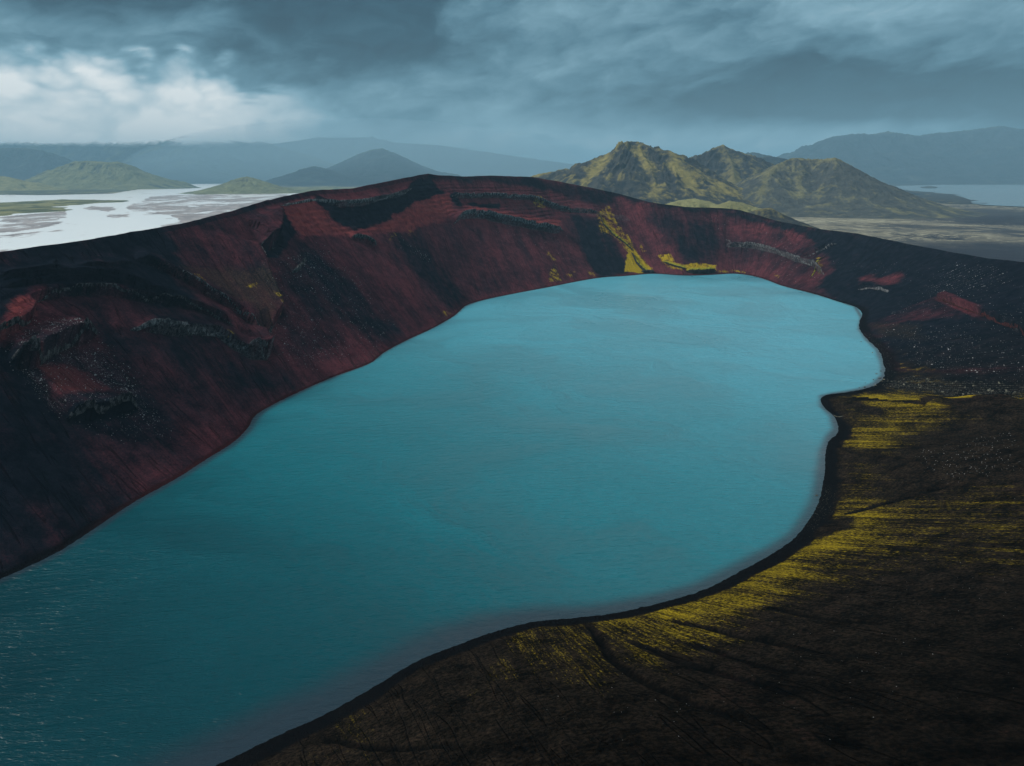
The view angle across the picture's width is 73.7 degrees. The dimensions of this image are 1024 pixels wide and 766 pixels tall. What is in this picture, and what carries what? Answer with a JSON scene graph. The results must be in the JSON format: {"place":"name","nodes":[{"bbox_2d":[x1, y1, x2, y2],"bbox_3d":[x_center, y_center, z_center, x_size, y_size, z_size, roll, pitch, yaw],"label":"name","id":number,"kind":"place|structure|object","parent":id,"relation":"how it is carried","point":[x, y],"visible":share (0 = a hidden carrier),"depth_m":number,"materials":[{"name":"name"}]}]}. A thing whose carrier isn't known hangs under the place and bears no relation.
{"place":"outdoors","nodes":[
{"label":"outdoors","id":0,"kind":"place"},
{"bbox_2d":[0,176,68,190],"bbox_3d":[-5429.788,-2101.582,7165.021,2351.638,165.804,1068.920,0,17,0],"label":"hill","id":1,"kind":"structure","parent":0,"point":[10,184],"depth_m":7186.43,"materials":[{"name":"green plant"}]},
{"bbox_2d":[0,148,73,180],"bbox_3d":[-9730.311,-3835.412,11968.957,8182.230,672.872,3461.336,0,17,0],"label":"mountain","id":2,"kind":"structure","parent":0,"point":[24,164],"depth_m":11894.58,"materials":[{"name":"stone"}]},
{"bbox_2d":[0,189,136,194],"bbox_3d":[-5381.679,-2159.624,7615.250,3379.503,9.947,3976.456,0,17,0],"label":"river bank","id":3,"kind":"structure","parent":0,"point":[52,192],"depth_m":6421.39,"materials":[{"name":"green plant"}]},
{"bbox_2d":[25,161,200,189],"bbox_3d":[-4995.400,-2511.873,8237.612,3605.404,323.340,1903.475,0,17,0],"label":"hill","id":4,"kind":"structure","parent":0,"point":[79,175],"depth_m":7964.50,"materials":[{"name":"green plant"}]},
{"bbox_2d":[0,184,297,251],"bbox_3d":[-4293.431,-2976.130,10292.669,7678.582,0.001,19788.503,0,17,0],"label":"river water","id":5,"kind":"structure","parent":0,"point":[143,209],"depth_m":2894.79,"materials":[{"name":"white liquid"}]},
{"bbox_2d":[0,199,128,215],"bbox_3d":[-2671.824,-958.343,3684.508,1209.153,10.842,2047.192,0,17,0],"label":"island","id":6,"kind":"structure","parent":5,"relation":"in","point":[8,208],"depth_m":3685.33,"materials":[{"name":"green plant"}]},
{"bbox_2d":[0,142,334,183],"bbox_3d":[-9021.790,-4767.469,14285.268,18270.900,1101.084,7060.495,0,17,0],"label":"mountain","id":7,"kind":"structure","parent":0,"point":[209,163],"depth_m":14182.86,"materials":[{"name":"stone"}]},
{"bbox_2d":[184,177,305,193],"bbox_3d":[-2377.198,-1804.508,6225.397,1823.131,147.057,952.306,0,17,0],"label":"hill","id":8,"kind":"structure","parent":0,"point":[245,185],"depth_m":6119.53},
{"bbox_2d":[179,186,350,193],"bbox_3d":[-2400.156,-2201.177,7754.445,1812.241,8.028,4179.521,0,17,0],"label":"river bank","id":9,"kind":"structure","parent":0,"point":[306,189],"depth_m":8126.49,"materials":[{"name":"green plant"}]},
{"bbox_2d":[265,166,359,185],"bbox_3d":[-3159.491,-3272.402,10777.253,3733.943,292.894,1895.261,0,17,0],"label":"hill","id":10,"kind":"structure","parent":0,"point":[314,176],"depth_m":10530.01,"materials":[{"name":"stone"}]},
{"bbox_2d":[326,148,459,185],"bbox_3d":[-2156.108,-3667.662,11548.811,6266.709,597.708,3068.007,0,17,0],"label":"mountain","id":11,"kind":"structure","parent":0,"point":[374,166],"depth_m":11302.36,"materials":[{"name":"stone"}]},
{"bbox_2d":[274,136,573,176],"bbox_3d":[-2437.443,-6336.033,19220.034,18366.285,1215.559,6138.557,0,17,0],"label":"mountain","id":12,"kind":"structure","parent":0,"point":[452,160],"depth_m":19240.84,"materials":[{"name":"stone"}]},
{"bbox_2d":[0,274,885,765],"bbox_3d":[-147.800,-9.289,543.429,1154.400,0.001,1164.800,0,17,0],"label":"lake water","id":13,"kind":"structure","parent":0,"point":[596,446],"depth_m":313.84,"materials":[{"name":"teal liquid"}]},
{"bbox_2d":[0,174,1023,765],"bbox_3d":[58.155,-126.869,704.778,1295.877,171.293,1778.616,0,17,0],"label":"crater slope","id":14,"kind":"structure","parent":0,"point":[810,646],"depth_m":339.48,"materials":[{"name":"brown soil"}]},
{"bbox_2d":[0,316,32,330],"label":"rock ledge","id":15,"kind":"object","parent":14,"relation":"on","point":[15,320],"visible":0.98,"depth_m":367.99,"materials":[{"name":"grey stone"}]},
{"bbox_2d":[11,317,97,364],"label":"rock ledge","id":16,"kind":"object","parent":14,"relation":"on","point":[34,340],"visible":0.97,"depth_m":376.42,"materials":[{"name":"grey stone"}]},
{"bbox_2d":[68,392,137,418],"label":"rock ledge","id":17,"kind":"object","parent":14,"relation":"on","point":[88,403],"visible":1,"depth_m":361.35,"materials":[{"name":"grey stone"}]},
{"bbox_2d":[38,283,232,325],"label":"rock ledge","id":18,"kind":"object","parent":14,"relation":"on","point":[106,284],"visible":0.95,"depth_m":448.90,"materials":[{"name":"stone"}]},
{"bbox_2d":[130,318,222,339],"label":"rock ledge","id":19,"kind":"object","parent":14,"relation":"on","point":[153,322],"visible":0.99,"depth_m":452.16,"materials":[{"name":"grey stone"}]},
{"bbox_2d":[183,270,258,324],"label":"rock ledge","id":20,"kind":"object","parent":14,"relation":"on","point":[225,295],"visible":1,"depth_m":522.07,"materials":[{"name":"stone"}]},
{"bbox_2d":[225,334,269,359],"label":"rock ledge","id":21,"kind":"object","parent":14,"relation":"on","point":[244,346],"visible":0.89,"depth_m":494.54,"materials":[{"name":"grey stone"}]},
{"bbox_2d":[249,323,275,348],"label":"rock ledge","id":22,"kind":"object","parent":14,"relation":"on","point":[264,342],"visible":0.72,"depth_m":501.37,"materials":[{"name":"grey stone"}]},
{"bbox_2d":[292,257,305,272],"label":"rock outcrop","id":23,"kind":"object","parent":14,"relation":"on","point":[297,268],"visible":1,"depth_m":622.50,"materials":[{"name":"grey stone"}]},
{"bbox_2d":[281,188,411,205],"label":"rock ledge","id":24,"kind":"object","parent":14,"relation":"on","point":[350,200],"visible":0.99,"depth_m":795.88,"materials":[{"name":"red stone"}]},
{"bbox_2d":[352,233,375,244],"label":"rock ledge","id":25,"kind":"object","parent":14,"relation":"on","point":[358,235],"visible":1,"depth_m":758.01,"materials":[{"name":"grey stone"}]},
{"bbox_2d":[454,208,562,230],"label":"rock ledge","id":26,"kind":"object","parent":14,"relation":"on","point":[500,215],"visible":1,"depth_m":1023.76,"materials":[{"name":"grey stone"}]},
{"bbox_2d":[0,228,1021,739],"bbox_3d":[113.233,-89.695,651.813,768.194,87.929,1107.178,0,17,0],"label":"scree","id":27,"kind":"structure","parent":14,"relation":"on","point":[370,332],"depth_m":393.34,"materials":[{"name":"stone"}]},
{"bbox_2d":[452,192,597,212],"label":"rock ledge","id":28,"kind":"object","parent":14,"relation":"on","point":[516,195],"visible":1,"depth_m":1087.36,"materials":[{"name":"red stone"}]},
{"bbox_2d":[598,212,632,249],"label":"rock outcrop","id":29,"kind":"object","parent":14,"relation":"on","point":[616,235],"visible":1,"depth_m":1128.65,"materials":[{"name":"grey stone"}]},
{"bbox_2d":[631,252,646,269],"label":"mossy outcrop","id":30,"kind":"object","parent":14,"relation":"on","point":[639,264],"visible":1,"depth_m":1089.08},
{"bbox_2d":[641,269,653,272],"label":"rock outcrop","id":31,"kind":"object","parent":14,"relation":"on","point":[647,271],"visible":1,"depth_m":1077.79,"materials":[{"name":"black stone"}]},
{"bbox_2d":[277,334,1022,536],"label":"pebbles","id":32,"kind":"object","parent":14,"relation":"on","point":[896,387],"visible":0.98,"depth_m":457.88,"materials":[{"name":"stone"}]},
{"bbox_2d":[663,261,686,268],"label":"mossy outcrop","id":33,"kind":"object","parent":14,"relation":"on","point":[675,265],"visible":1,"depth_m":1076.47,"materials":[{"name":"plant"}]},
{"bbox_2d":[686,267,715,273],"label":"mossy outcrop","id":34,"kind":"object","parent":14,"relation":"on","point":[707,270],"visible":1,"depth_m":1063.37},
{"bbox_2d":[726,239,823,274],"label":"rock ledge","id":35,"kind":"object","parent":14,"relation":"on","point":[763,245],"visible":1,"depth_m":1071.51,"materials":[{"name":"stone"}]},
{"bbox_2d":[805,243,835,256],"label":"rock ledge","id":36,"kind":"object","parent":14,"relation":"on","point":[828,245],"visible":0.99,"depth_m":984.87,"materials":[{"name":"grey stone"}]},
{"bbox_2d":[858,286,888,291],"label":"rock ledge","id":37,"kind":"object","parent":14,"relation":"on","point":[880,288],"visible":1,"depth_m":816.53,"materials":[{"name":"grey stone"}]},
{"bbox_2d":[937,297,1023,334],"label":"rock ledge","id":38,"kind":"object","parent":14,"relation":"on","point":[994,320],"visible":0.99,"depth_m":569.30,"materials":[{"name":"grey stone"}]},
{"bbox_2d":[0,0,1023,163],"label":"sky","id":39,"kind":"structure","parent":0,"point":[562,81],"materials":[{"name":"blue"}]},
{"bbox_2d":[91,186,1023,261],"bbox_3d":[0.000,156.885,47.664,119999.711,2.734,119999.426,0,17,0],"label":"ground","id":40,"kind":"structure","parent":0,"point":[997,232],"depth_m":2117.59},
{"bbox_2d":[531,141,757,207],"bbox_3d":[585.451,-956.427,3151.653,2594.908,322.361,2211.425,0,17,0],"label":"mountain","id":41,"kind":"structure","parent":0,"point":[642,171],"depth_m":3075.06,"materials":[{"name":"green plant"}]},
{"bbox_2d":[666,198,717,207],"bbox_3d":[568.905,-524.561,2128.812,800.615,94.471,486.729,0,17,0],"label":"hill","id":42,"kind":"structure","parent":0,"point":[694,202],"depth_m":2153.66,"materials":[{"name":"green plant"}]},
{"bbox_2d":[689,145,773,183],"bbox_3d":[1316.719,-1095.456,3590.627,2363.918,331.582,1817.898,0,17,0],"label":"mountain","id":43,"kind":"structure","parent":0,"point":[729,164],"depth_m":3781.00,"materials":[{"name":"stone"}]},
{"bbox_2d":[710,201,760,211],"bbox_3d":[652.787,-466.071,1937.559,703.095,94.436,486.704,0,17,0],"label":"hill","id":44,"kind":"structure","parent":0,"point":[738,206],"depth_m":1961.17,"materials":[{"name":"green plant"}]},
{"bbox_2d":[746,152,769,157],"bbox_3d":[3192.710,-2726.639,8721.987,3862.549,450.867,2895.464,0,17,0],"label":"hill","id":45,"kind":"structure","parent":0,"point":[757,155],"depth_m":8895.92,"materials":[{"name":"grey stone"}]},
{"bbox_2d":[748,208,818,228],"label":"hill","id":46,"kind":"structure","parent":0,"point":[771,213],"depth_m":1767.43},
{"bbox_2d":[759,156,925,194],"bbox_3d":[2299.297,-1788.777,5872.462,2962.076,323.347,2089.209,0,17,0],"label":"hill","id":47,"kind":"structure","parent":0,"point":[774,160],"depth_m":5967.28,"materials":[{"name":"green plant"}]},
{"bbox_2d":[735,157,988,218],"bbox_3d":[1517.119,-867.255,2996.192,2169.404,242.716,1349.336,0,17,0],"label":"mountain","id":48,"kind":"structure","parent":0,"point":[834,187],"depth_m":2942.54,"materials":[{"name":"green stone"}]},
{"bbox_2d":[777,126,1023,184],"bbox_3d":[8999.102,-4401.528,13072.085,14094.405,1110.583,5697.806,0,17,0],"label":"mountain","id":49,"kind":"structure","parent":0,"point":[994,155],"depth_m":12667.88,"materials":[{"name":"stone"}]},
{"bbox_2d":[888,184,939,185],"bbox_3d":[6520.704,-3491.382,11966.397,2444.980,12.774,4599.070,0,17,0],"label":"headland","id":50,"kind":"structure","parent":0,"point":[910,184],"depth_m":10969.17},
{"bbox_2d":[904,190,982,203],"bbox_3d":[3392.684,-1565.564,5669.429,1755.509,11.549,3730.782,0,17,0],"label":"headland","id":51,"kind":"structure","parent":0,"point":[943,198],"depth_m":4675.06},
{"bbox_2d":[896,185,1023,206],"bbox_3d":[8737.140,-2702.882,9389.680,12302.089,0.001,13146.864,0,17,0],"label":"lake water","id":52,"kind":"structure","parent":0,"point":[1004,195],"depth_m":6278.15,"materials":[{"name":"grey liquid"}]}
]}

